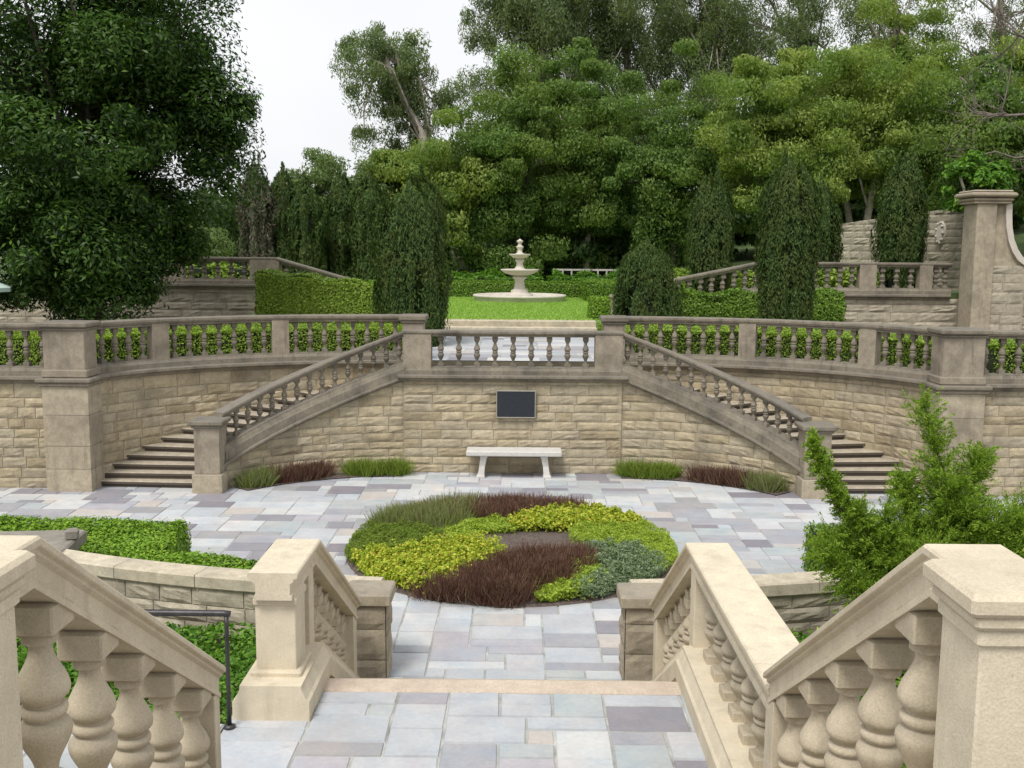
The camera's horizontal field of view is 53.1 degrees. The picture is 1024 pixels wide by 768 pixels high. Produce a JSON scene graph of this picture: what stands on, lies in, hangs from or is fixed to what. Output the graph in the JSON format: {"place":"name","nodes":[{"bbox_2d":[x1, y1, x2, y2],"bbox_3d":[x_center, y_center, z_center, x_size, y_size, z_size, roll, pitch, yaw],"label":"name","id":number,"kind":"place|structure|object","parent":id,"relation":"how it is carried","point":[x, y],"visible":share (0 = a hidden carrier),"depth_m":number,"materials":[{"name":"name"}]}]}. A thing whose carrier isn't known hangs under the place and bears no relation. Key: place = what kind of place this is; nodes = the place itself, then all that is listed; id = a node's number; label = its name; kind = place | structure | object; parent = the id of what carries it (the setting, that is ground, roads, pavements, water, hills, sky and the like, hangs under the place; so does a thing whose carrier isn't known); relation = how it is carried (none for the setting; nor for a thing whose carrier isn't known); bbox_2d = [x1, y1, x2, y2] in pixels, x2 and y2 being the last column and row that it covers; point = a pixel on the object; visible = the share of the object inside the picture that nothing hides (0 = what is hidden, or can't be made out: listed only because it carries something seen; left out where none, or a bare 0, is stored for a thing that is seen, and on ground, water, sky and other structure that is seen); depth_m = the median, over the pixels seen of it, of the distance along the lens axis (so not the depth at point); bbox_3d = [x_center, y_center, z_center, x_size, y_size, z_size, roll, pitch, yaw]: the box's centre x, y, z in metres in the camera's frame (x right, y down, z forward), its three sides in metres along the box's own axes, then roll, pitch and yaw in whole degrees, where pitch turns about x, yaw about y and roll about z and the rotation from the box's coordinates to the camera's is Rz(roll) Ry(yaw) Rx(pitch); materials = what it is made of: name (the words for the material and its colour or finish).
{"place":"outdoors","nodes":[
{"label":"outdoors","id":0,"kind":"place"},
{"bbox_2d":[16,621,255,723],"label":"planting ground","id":1,"kind":"structure","parent":0,"point":[217,640],"depth_m":9.20,"materials":[{"name":"green plant"}]},
{"bbox_2d":[0,530,383,635],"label":"garden wall","id":2,"kind":"structure","parent":1,"relation":"on","point":[145,584],"depth_m":9.63,"materials":[{"name":"stone"}]},
{"bbox_2d":[237,296,610,330],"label":"lawn","id":3,"kind":"structure","parent":0,"point":[598,321],"depth_m":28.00,"materials":[{"name":"green plant"}]},
{"bbox_2d":[340,174,390,281],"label":"conifer","id":4,"kind":"object","parent":3,"relation":"on","point":[363,205],"visible":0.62,"depth_m":41.06,"materials":[{"name":"green plant"}]},
{"bbox_2d":[368,279,580,297],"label":"hedge","id":5,"kind":"object","parent":3,"relation":"on","point":[469,288],"visible":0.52,"depth_m":37.67,"materials":[{"name":"green plant"}]},
{"bbox_2d":[473,239,565,302],"bbox_3d":[0.266,-3.947,35.386,3.240,2.130,3.240,0,7,0],"label":"fountain","id":6,"kind":"object","parent":3,"relation":"on","point":[519,292],"visible":0.98,"depth_m":35.05,"materials":[{"name":"stone"}]},
{"bbox_2d":[220,692,708,767],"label":"landing paving","id":7,"kind":"structure","parent":0,"point":[405,730],"depth_m":5.97,"materials":[{"name":"grey stone"}]},
{"bbox_2d":[118,323,847,366],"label":"garden ground","id":8,"kind":"structure","parent":0,"point":[507,363],"depth_m":18.73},
{"bbox_2d":[0,283,256,321],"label":"retaining wall","id":9,"kind":"structure","parent":8,"relation":"on","point":[189,300],"depth_m":27.61,"materials":[{"name":"stone"}]},
{"bbox_2d":[155,257,275,283],"bbox_3d":[-7.968,-3.071,27.647,3.250,0.720,0.306,0,7,0],"label":"balustrade","id":10,"kind":"object","parent":9,"relation":"on","point":[257,263],"visible":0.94,"depth_m":27.54,"materials":[{"name":"stone"}]},
{"bbox_2d":[0,0,270,320],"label":"tree","id":11,"kind":"object","parent":8,"relation":"on","point":[112,232],"visible":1,"depth_m":20.49,"materials":[{"name":"green plant"}]},
{"bbox_2d":[0,322,401,364],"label":"hedge","id":12,"kind":"object","parent":8,"relation":"on","point":[241,329],"visible":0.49,"depth_m":18.85,"materials":[{"name":"green plant"}]},
{"bbox_2d":[252,267,382,326],"bbox_3d":[-4.568,-1.996,24.721,3.496,1.587,1.420,2,8,10],"label":"hedge","id":13,"kind":"object","parent":8,"relation":"on","point":[277,292],"visible":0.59,"depth_m":24.14,"materials":[{"name":"green plant"}]},
{"bbox_2d":[368,164,452,346],"bbox_3d":[-2.116,-2.640,21.418,1.894,3.888,2.047,0,7,0],"label":"cypress","id":14,"kind":"object","parent":8,"relation":"on","point":[409,245],"visible":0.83,"depth_m":20.90,"materials":[{"name":"green plant"}]},
{"bbox_2d":[444,319,596,330],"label":"lawn steps","id":15,"kind":"structure","parent":8,"relation":"on","point":[515,324],"depth_m":25.26,"materials":[{"name":"stone"}]},
{"bbox_2d":[608,235,689,325],"bbox_3d":[2.976,-1.994,22.275,1.778,2.458,1.676,0,7,0],"label":"shrub","id":16,"kind":"object","parent":8,"relation":"on","point":[644,288],"visible":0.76,"depth_m":21.81,"materials":[{"name":"green plant"}]},
{"bbox_2d":[673,285,846,330],"bbox_3d":[6.075,-1.798,25.259,4.984,1.224,1.302,-2,8,-15],"label":"hedge","id":17,"kind":"object","parent":8,"relation":"on","point":[830,303],"visible":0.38,"depth_m":24.63,"materials":[{"name":"green plant"}]},
{"bbox_2d":[752,147,826,330],"bbox_3d":[5.977,-2.876,21.966,1.579,4.330,1.508,0,7,0],"label":"cypress","id":18,"kind":"object","parent":8,"relation":"on","point":[791,230],"visible":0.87,"depth_m":21.60,"materials":[{"name":"green plant"}]},
{"bbox_2d":[625,323,1016,372],"bbox_3d":[5.308,-0.700,18.934,7.995,0.635,2.567,5,9,29],"label":"hedge","id":19,"kind":"object","parent":8,"relation":"on","point":[786,334],"visible":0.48,"depth_m":18.78,"materials":[{"name":"green plant"}]},
{"bbox_2d":[844,294,957,326],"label":"retaining wall","id":20,"kind":"structure","parent":8,"relation":"on","point":[924,310],"depth_m":27.48,"materials":[{"name":"stone"}]},
{"bbox_2d":[814,262,952,294],"bbox_3d":[9.211,-2.850,27.544,5.110,0.840,0.306,0,7,0],"label":"balustrade","id":21,"kind":"object","parent":20,"relation":"on","point":[866,276],"visible":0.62,"depth_m":27.43,"materials":[{"name":"stone"}]},
{"bbox_2d":[954,190,1023,328],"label":"scroll pier","id":22,"kind":"structure","parent":8,"relation":"on","point":[988,241],"depth_m":26.14,"materials":[{"name":"stone"}]},
{"bbox_2d":[989,265,1023,329],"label":"retaining wall","id":23,"kind":"structure","parent":8,"relation":"on","point":[1007,305],"depth_m":26.29,"materials":[{"name":"stone"}]},
{"bbox_2d":[0,472,1023,679],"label":"terrace paving","id":24,"kind":"structure","parent":0,"point":[759,533],"depth_m":14.34,"materials":[{"name":"grey stone"}]},
{"bbox_2d":[0,376,46,487],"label":"retaining wall","id":25,"kind":"structure","parent":24,"relation":"on","point":[22,456],"depth_m":16.15,"materials":[{"name":"stone"}]},
{"bbox_2d":[0,322,43,375],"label":"balustrade","id":26,"kind":"object","parent":25,"relation":"on","point":[12,368],"visible":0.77,"depth_m":16.00,"materials":[{"name":"stone"}]},
{"bbox_2d":[35,320,104,491],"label":"pier","id":27,"kind":"structure","parent":24,"relation":"on","point":[69,381],"depth_m":15.88,"materials":[{"name":"stone"}]},
{"bbox_2d":[0,513,191,558],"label":"hedge","id":28,"kind":"object","parent":24,"relation":"on","point":[111,537],"visible":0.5,"depth_m":12.08,"materials":[{"name":"green plant"}]},
{"bbox_2d":[118,548,258,569],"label":"hedge","id":29,"kind":"object","parent":24,"relation":"on","point":[211,559],"visible":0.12,"depth_m":10.73,"materials":[{"name":"green plant"}]},
{"bbox_2d":[187,416,230,493],"bbox_3d":[-4.743,1.119,16.118,0.540,1.170,0.540,0,7,0],"label":"newel post","id":30,"kind":"object","parent":24,"relation":"on","point":[210,475],"visible":1,"depth_m":15.93,"materials":[{"name":"stone"}]},
{"bbox_2d":[101,385,331,487],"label":"staircase","id":31,"kind":"structure","parent":24,"relation":"on","point":[168,462],"depth_m":16.75,"materials":[{"name":"stone"}]},
{"bbox_2d":[96,360,395,470],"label":"retaining wall","id":32,"kind":"structure","parent":24,"relation":"on","point":[141,408],"depth_m":17.48,"materials":[{"name":"stone"}]},
{"bbox_2d":[95,314,400,373],"bbox_3d":[-4.598,-0.757,17.824,5.593,0.820,1.027,-4,8,-29],"label":"balustrade","id":33,"kind":"object","parent":32,"relation":"on","point":[158,344],"visible":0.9,"depth_m":17.95,"materials":[{"name":"stone"}]},
{"bbox_2d":[223,378,403,487],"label":"stair wall","id":34,"kind":"structure","parent":24,"relation":"on","point":[369,423],"depth_m":17.38,"materials":[{"name":"stone"}]},
{"bbox_2d":[214,331,404,460],"bbox_3d":[-3.326,0.126,17.066,3.305,1.986,0.695,-3,8,-26],"label":"balustrade","id":35,"kind":"object","parent":34,"relation":"on","point":[247,435],"visible":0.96,"depth_m":17.09,"materials":[{"name":"beige stone"}]},
{"bbox_2d":[234,473,402,489],"bbox_3d":[-3.143,1.572,16.994,2.901,0.001,0.671,-3,8,-25],"label":"planting strip","id":36,"kind":"object","parent":24,"relation":"on","point":[338,475],"visible":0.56,"depth_m":17.09,"materials":[{"name":"soil"}]},
{"bbox_2d":[334,453,416,476],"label":"strip plants","id":37,"kind":"object","parent":36,"relation":"on","point":[369,467],"visible":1,"depth_m":17.27,"materials":[{"name":"green plant"}]},
{"bbox_2d":[349,580,395,677],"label":"pillar","id":38,"kind":"structure","parent":24,"relation":"on","point":[374,636],"depth_m":9.02,"materials":[{"name":"beige stone"}]},
{"bbox_2d":[323,678,680,695],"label":"staircase","id":39,"kind":"structure","parent":24,"relation":"on","point":[510,686],"depth_m":6.62,"materials":[{"name":"stone"}]},
{"bbox_2d":[346,527,676,607],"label":"flower bed soil","id":40,"kind":"structure","parent":24,"relation":"on","point":[547,536],"depth_m":12.57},
{"bbox_2d":[344,517,443,562],"bbox_3d":[-1.479,1.958,13.046,1.203,0.273,1.664,0,7,0],"label":"olive ground cover","id":41,"kind":"object","parent":40,"relation":"on","point":[376,533],"visible":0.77,"depth_m":13.07,"materials":[{"name":"green plant"}]},
{"bbox_2d":[362,489,489,532],"bbox_3d":[-1.155,1.753,14.228,1.768,0.375,2.000,0,7,0],"label":"lavender drift","id":42,"kind":"object","parent":40,"relation":"on","point":[407,511],"visible":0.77,"depth_m":13.90,"materials":[{"name":"green plant"}]},
{"bbox_2d":[349,527,507,593],"bbox_3d":[-0.843,2.058,12.111,1.853,0.318,1.726,-3,8,-26],"label":"yellow flower drift","id":43,"kind":"object","parent":40,"relation":"on","point":[409,559],"visible":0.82,"depth_m":12.06,"materials":[{"name":"yellow plant"}]},
{"bbox_2d":[403,537,608,609],"bbox_3d":[0.098,2.111,11.625,2.729,0.352,1.467,-5,9,-38],"label":"maroon grass drift","id":44,"kind":"object","parent":40,"relation":"on","point":[505,577],"visible":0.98,"depth_m":11.35,"materials":[{"name":"brown plant"}]},
{"bbox_2d":[455,490,595,518],"bbox_3d":[0.159,1.733,14.516,2.264,0.348,1.597,0,7,0],"label":"maroon grass drift","id":45,"kind":"object","parent":40,"relation":"on","point":[505,505],"visible":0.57,"depth_m":14.49,"materials":[{"name":"brown plant"}]},
{"bbox_2d":[507,500,649,531],"bbox_3d":[0.909,1.809,14.146,1.956,0.315,1.346,0,7,0],"label":"yellow flower drift","id":46,"kind":"object","parent":40,"relation":"on","point":[557,518],"visible":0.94,"depth_m":13.85,"materials":[{"name":"yellow plant"}]},
{"bbox_2d":[569,536,669,598],"bbox_3d":[1.246,2.116,11.934,1.265,0.302,1.754,0,7,0],"label":"silver ground cover","id":47,"kind":"object","parent":40,"relation":"on","point":[618,569],"visible":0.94,"depth_m":11.87,"materials":[{"name":"green plant"}]},
{"bbox_2d":[568,516,679,570],"bbox_3d":[1.399,1.990,13.030,1.358,0.245,2.071,0,7,0],"label":"lime ground cover","id":48,"kind":"object","parent":40,"relation":"on","point":[658,539],"visible":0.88,"depth_m":13.15,"materials":[{"name":"green plant"}]},
{"bbox_2d":[397,374,628,473],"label":"balcony wall","id":49,"kind":"structure","parent":24,"relation":"on","point":[450,419],"depth_m":17.49,"materials":[{"name":"stone"}]},
{"bbox_2d":[403,329,622,375],"bbox_3d":[0.020,-0.537,17.478,3.720,0.750,0.286,0,7,0],"label":"balustrade","id":50,"kind":"object","parent":49,"relation":"on","point":[608,351],"visible":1,"depth_m":17.38,"materials":[{"name":"stone"}]},
{"bbox_2d":[496,390,535,417],"bbox_3d":[0.067,0.342,17.392,0.668,0.468,0.058,0,7,0],"label":"plaque","id":51,"kind":"object","parent":49,"relation":"attached to","point":[515,403],"depth_m":17.37,"materials":[{"name":"stone"}]},
{"bbox_2d":[466,447,561,478],"bbox_3d":[0.033,1.334,17.299,1.600,0.468,0.420,0,7,0],"label":"stone bench","id":52,"kind":"object","parent":24,"relation":"on","point":[543,453],"visible":1,"depth_m":17.15,"materials":[{"name":"white stone"}]},
{"bbox_2d":[616,583,661,680],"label":"pillar","id":53,"kind":"structure","parent":24,"relation":"on","point":[636,625],"depth_m":9.01,"materials":[{"name":"beige stone"}]},
{"bbox_2d":[621,380,800,492],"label":"stair wall","id":54,"kind":"structure","parent":24,"relation":"on","point":[658,426],"depth_m":17.34,"materials":[{"name":"stone"}]},
{"bbox_2d":[621,332,811,465],"bbox_3d":[3.349,0.180,17.022,3.305,1.986,0.695,4,8,27],"label":"balustrade","id":55,"kind":"object","parent":54,"relation":"on","point":[779,441],"visible":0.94,"depth_m":17.05,"materials":[{"name":"beige stone"}]},
{"bbox_2d":[630,362,929,477],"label":"retaining wall","id":56,"kind":"structure","parent":24,"relation":"on","point":[858,406],"depth_m":17.47,"materials":[{"name":"stone"}]},
{"bbox_2d":[627,316,931,379],"bbox_3d":[4.645,-0.681,17.763,5.593,0.820,1.027,5,9,29],"label":"balustrade","id":57,"kind":"object","parent":56,"relation":"on","point":[871,335],"visible":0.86,"depth_m":17.89,"materials":[{"name":"stone"}]},
{"bbox_2d":[694,388,923,493],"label":"staircase","id":58,"kind":"structure","parent":24,"relation":"on","point":[859,466],"depth_m":16.83,"materials":[{"name":"stone"}]},
{"bbox_2d":[794,421,837,499],"bbox_3d":[4.737,1.197,16.055,0.540,1.170,0.540,0,7,0],"label":"newel post","id":59,"kind":"object","parent":24,"relation":"on","point":[804,486],"visible":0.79,"depth_m":15.88,"materials":[{"name":"stone"}]},
{"bbox_2d":[920,327,992,496],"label":"pier","id":60,"kind":"structure","parent":24,"relation":"on","point":[957,362],"depth_m":15.71,"materials":[{"name":"stone"}]},
{"bbox_2d":[980,384,1023,496],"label":"retaining wall","id":61,"kind":"structure","parent":24,"relation":"on","point":[1003,425],"depth_m":16.03,"materials":[{"name":"stone"}]},
{"bbox_2d":[984,330,1023,383],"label":"balustrade","id":62,"kind":"object","parent":61,"relation":"on","point":[1001,376],"visible":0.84,"depth_m":15.90,"materials":[{"name":"stone"}]},
{"bbox_2d":[0,220,1023,276],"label":"hill","id":63,"kind":"structure","parent":0,"point":[1019,236],"depth_m":49.70,"materials":[{"name":"green plant"}]},
{"bbox_2d":[234,152,285,268],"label":"bare conifer","id":64,"kind":"object","parent":63,"relation":"on","point":[256,233],"visible":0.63,"depth_m":41.11,"materials":[{"name":"green plant"}]},
{"bbox_2d":[265,161,296,273],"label":"conifer","id":65,"kind":"object","parent":63,"relation":"on","point":[282,185],"visible":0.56,"depth_m":41.58,"materials":[{"name":"green plant"}]},
{"bbox_2d":[285,170,327,273],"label":"conifer","id":66,"kind":"object","parent":63,"relation":"on","point":[306,215],"visible":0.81,"depth_m":40.73,"materials":[{"name":"green plant"}]},
{"bbox_2d":[287,147,351,270],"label":"tree","id":67,"kind":"object","parent":63,"relation":"on","point":[322,172],"visible":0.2,"depth_m":44.15,"materials":[{"name":"green plant"}]},
{"bbox_2d":[320,165,356,277],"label":"conifer","id":68,"kind":"object","parent":63,"relation":"on","point":[338,260],"visible":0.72,"depth_m":42.09,"materials":[{"name":"green plant"}]},
{"bbox_2d":[329,20,470,273],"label":"leaning gum","id":69,"kind":"object","parent":63,"relation":"on","point":[397,85],"visible":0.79,"depth_m":48.13,"materials":[{"name":"green plant"}]},
{"bbox_2d":[365,108,516,273],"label":"broad tree","id":70,"kind":"object","parent":63,"relation":"on","point":[448,179],"visible":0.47,"depth_m":42.72,"materials":[{"name":"green plant"}]},
{"bbox_2d":[3,46,1023,280],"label":"woods","id":71,"kind":"object","parent":63,"relation":"on","point":[621,244],"visible":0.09,"depth_m":48.40,"materials":[{"name":"green plant"}]},
{"bbox_2d":[424,43,602,277],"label":"broad tree","id":72,"kind":"object","parent":63,"relation":"on","point":[511,144],"visible":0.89,"depth_m":43.27,"materials":[{"name":"green plant"}]},
{"bbox_2d":[455,0,589,184],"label":"tall gum","id":73,"kind":"object","parent":63,"relation":"on","point":[543,24],"visible":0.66,"depth_m":51.20,"materials":[{"name":"green plant"}]},
{"bbox_2d":[518,36,647,276],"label":"broad tree","id":74,"kind":"object","parent":63,"relation":"on","point":[607,120],"visible":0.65,"depth_m":44.33,"materials":[{"name":"green plant"}]},
{"bbox_2d":[550,0,695,180],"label":"tall gum","id":75,"kind":"object","parent":63,"relation":"on","point":[603,34],"visible":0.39,"depth_m":53.71,"materials":[{"name":"green plant"}]},
{"bbox_2d":[586,37,755,267],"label":"broad tree","id":76,"kind":"object","parent":63,"relation":"on","point":[669,162],"visible":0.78,"depth_m":42.64,"materials":[{"name":"green plant"}]},
{"bbox_2d":[682,161,735,292],"bbox_3d":[5.413,-3.906,27.914,1.431,4.381,1.526,0,7,0],"label":"cypress","id":77,"kind":"object","parent":63,"relation":"on","point":[709,245],"visible":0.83,"depth_m":27.60,"materials":[{"name":"green plant"}]},
{"bbox_2d":[597,0,820,186],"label":"tall gum","id":78,"kind":"object","parent":63,"relation":"on","point":[712,32],"visible":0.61,"depth_m":52.37,"materials":[{"name":"green plant"}]},
{"bbox_2d":[692,54,863,235],"bbox_3d":[10.471,-8.503,41.315,6.512,8.775,6.856,0,7,0],"label":"broad tree","id":79,"kind":"object","parent":63,"relation":"on","point":[741,137],"visible":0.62,"depth_m":39.80,"materials":[{"name":"green plant"}]},
{"bbox_2d":[696,0,860,110],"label":"thin gum","id":80,"kind":"object","parent":63,"relation":"on","point":[811,41],"visible":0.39,"depth_m":54.88,"materials":[{"name":"green plant"}]},
{"bbox_2d":[750,44,927,222],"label":"broad tree","id":81,"kind":"object","parent":63,"relation":"on","point":[841,71],"visible":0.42,"depth_m":41.24,"materials":[{"name":"green plant"}]},
{"bbox_2d":[827,0,958,96],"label":"thin gum","id":82,"kind":"object","parent":63,"relation":"on","point":[845,4],"visible":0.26,"depth_m":55.26,"materials":[{"name":"green plant"}]},
{"bbox_2d":[829,0,978,116],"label":"broad tree","id":83,"kind":"object","parent":63,"relation":"on","point":[903,23],"visible":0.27,"depth_m":47.39,"materials":[{"name":"green plant"}]},
{"bbox_2d":[841,53,1001,210],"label":"broad tree","id":84,"kind":"object","parent":63,"relation":"on","point":[915,108],"visible":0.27,"depth_m":40.70,"materials":[{"name":"green plant"}]},
{"bbox_2d":[867,54,1023,210],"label":"broad tree","id":85,"kind":"object","parent":63,"relation":"on","point":[986,135],"visible":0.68,"depth_m":38.25,"materials":[{"name":"green plant"}]},
{"bbox_2d":[885,0,1023,104],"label":"thin gum","id":86,"kind":"object","parent":63,"relation":"on","point":[996,34],"visible":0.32,"depth_m":53.47,"materials":[{"name":"green plant"}]},
{"bbox_2d":[939,0,1023,203],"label":"bare tree","id":87,"kind":"object","parent":63,"relation":"on","point":[1001,114],"visible":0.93,"depth_m":27.69,"materials":[{"name":"plant"}]},
{"bbox_2d":[0,0,1023,211],"label":"sky","id":88,"kind":"structure","parent":0,"point":[290,44],"materials":[{"name":"white"}]},
{"bbox_2d":[432,336,593,360],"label":"path paving","id":89,"kind":"structure","parent":0,"point":[540,344],"depth_m":20.87,"materials":[{"name":"grey stone"}]},
{"bbox_2d":[885,287,958,298],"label":"side terrace","id":90,"kind":"structure","parent":0,"point":[954,294],"depth_m":27.59,"materials":[{"name":"grey stone"}]},
{"bbox_2d":[813,172,844,286],"bbox_3d":[8.556,-4.216,28.665,1.342,3.408,1.256,-2,8,-15],"label":"cypress","id":91,"kind":"object","parent":90,"relation":"on","point":[832,233],"visible":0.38,"depth_m":28.29,"materials":[{"name":"green plant"}]},
{"bbox_2d":[832,209,963,290],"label":"back wall","id":92,"kind":"structure","parent":90,"relation":"on","point":[943,242],"depth_m":29.93,"materials":[{"name":"stone"}]},
{"bbox_2d":[869,151,931,287],"bbox_3d":[11.070,-4.554,29.055,1.650,4.013,1.834,0,7,0],"label":"cypress","id":93,"kind":"object","parent":90,"relation":"on","point":[901,226],"visible":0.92,"depth_m":28.65,"materials":[{"name":"green plant"}]},
{"bbox_2d":[938,149,1019,216],"bbox_3d":[12.766,-4.425,27.906,2.195,3.861,1.645,0,7,0],"label":"leafy bush","id":94,"kind":"object","parent":90,"relation":"on","point":[977,172],"visible":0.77,"depth_m":27.59,"materials":[{"name":"green plant"}]},
{"label":"ground","id":95,"kind":"structure","parent":0,"visible":0},
{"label":"paving base","id":96,"kind":"structure","parent":95,"relation":"on","visible":0},
{"bbox_2d":[0,550,35,767],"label":"newel post","id":97,"kind":"object","parent":96,"relation":"on","point":[16,566],"visible":1,"depth_m":2.56,"materials":[{"name":"beige stone"}]},
{"bbox_2d":[0,535,225,767],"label":"balustrade","id":98,"kind":"object","parent":96,"relation":"on","point":[99,632],"visible":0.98,"depth_m":3.35,"materials":[{"name":"beige stone"}]},
{"bbox_2d":[232,539,361,721],"bbox_3d":[-1.435,2.416,7.478,0.460,2.901,2.580,0,7,0],"label":"balustrade","id":99,"kind":"object","parent":96,"relation":"on","point":[307,601],"visible":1,"depth_m":6.27,"materials":[{"name":"beige stone"}]},
{"bbox_2d":[649,543,799,767],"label":"balustrade","id":100,"kind":"object","parent":96,"relation":"on","point":[724,638],"visible":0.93,"depth_m":5.94,"materials":[{"name":"beige stone"}]},
{"bbox_2d":[763,544,1022,767],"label":"balustrade","id":101,"kind":"object","parent":96,"relation":"on","point":[877,638],"visible":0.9,"depth_m":3.33,"materials":[{"name":"beige stone"}]},
{"bbox_2d":[923,559,1023,767],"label":"newel post","id":102,"kind":"object","parent":96,"relation":"on","point":[980,713],"visible":1,"depth_m":2.40,"materials":[{"name":"beige stone"}]},
{"label":"planting ground","id":103,"kind":"structure","parent":0,"visible":0},
{"bbox_2d":[629,569,854,638],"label":"garden wall","id":104,"kind":"structure","parent":103,"relation":"on","point":[796,600],"depth_m":9.49,"materials":[{"name":"stone"}]},
{"bbox_2d":[797,382,1023,671],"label":"juniper","id":105,"kind":"object","parent":103,"relation":"on","point":[956,515],"visible":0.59,"depth_m":8.06,"materials":[{"name":"green plant"}]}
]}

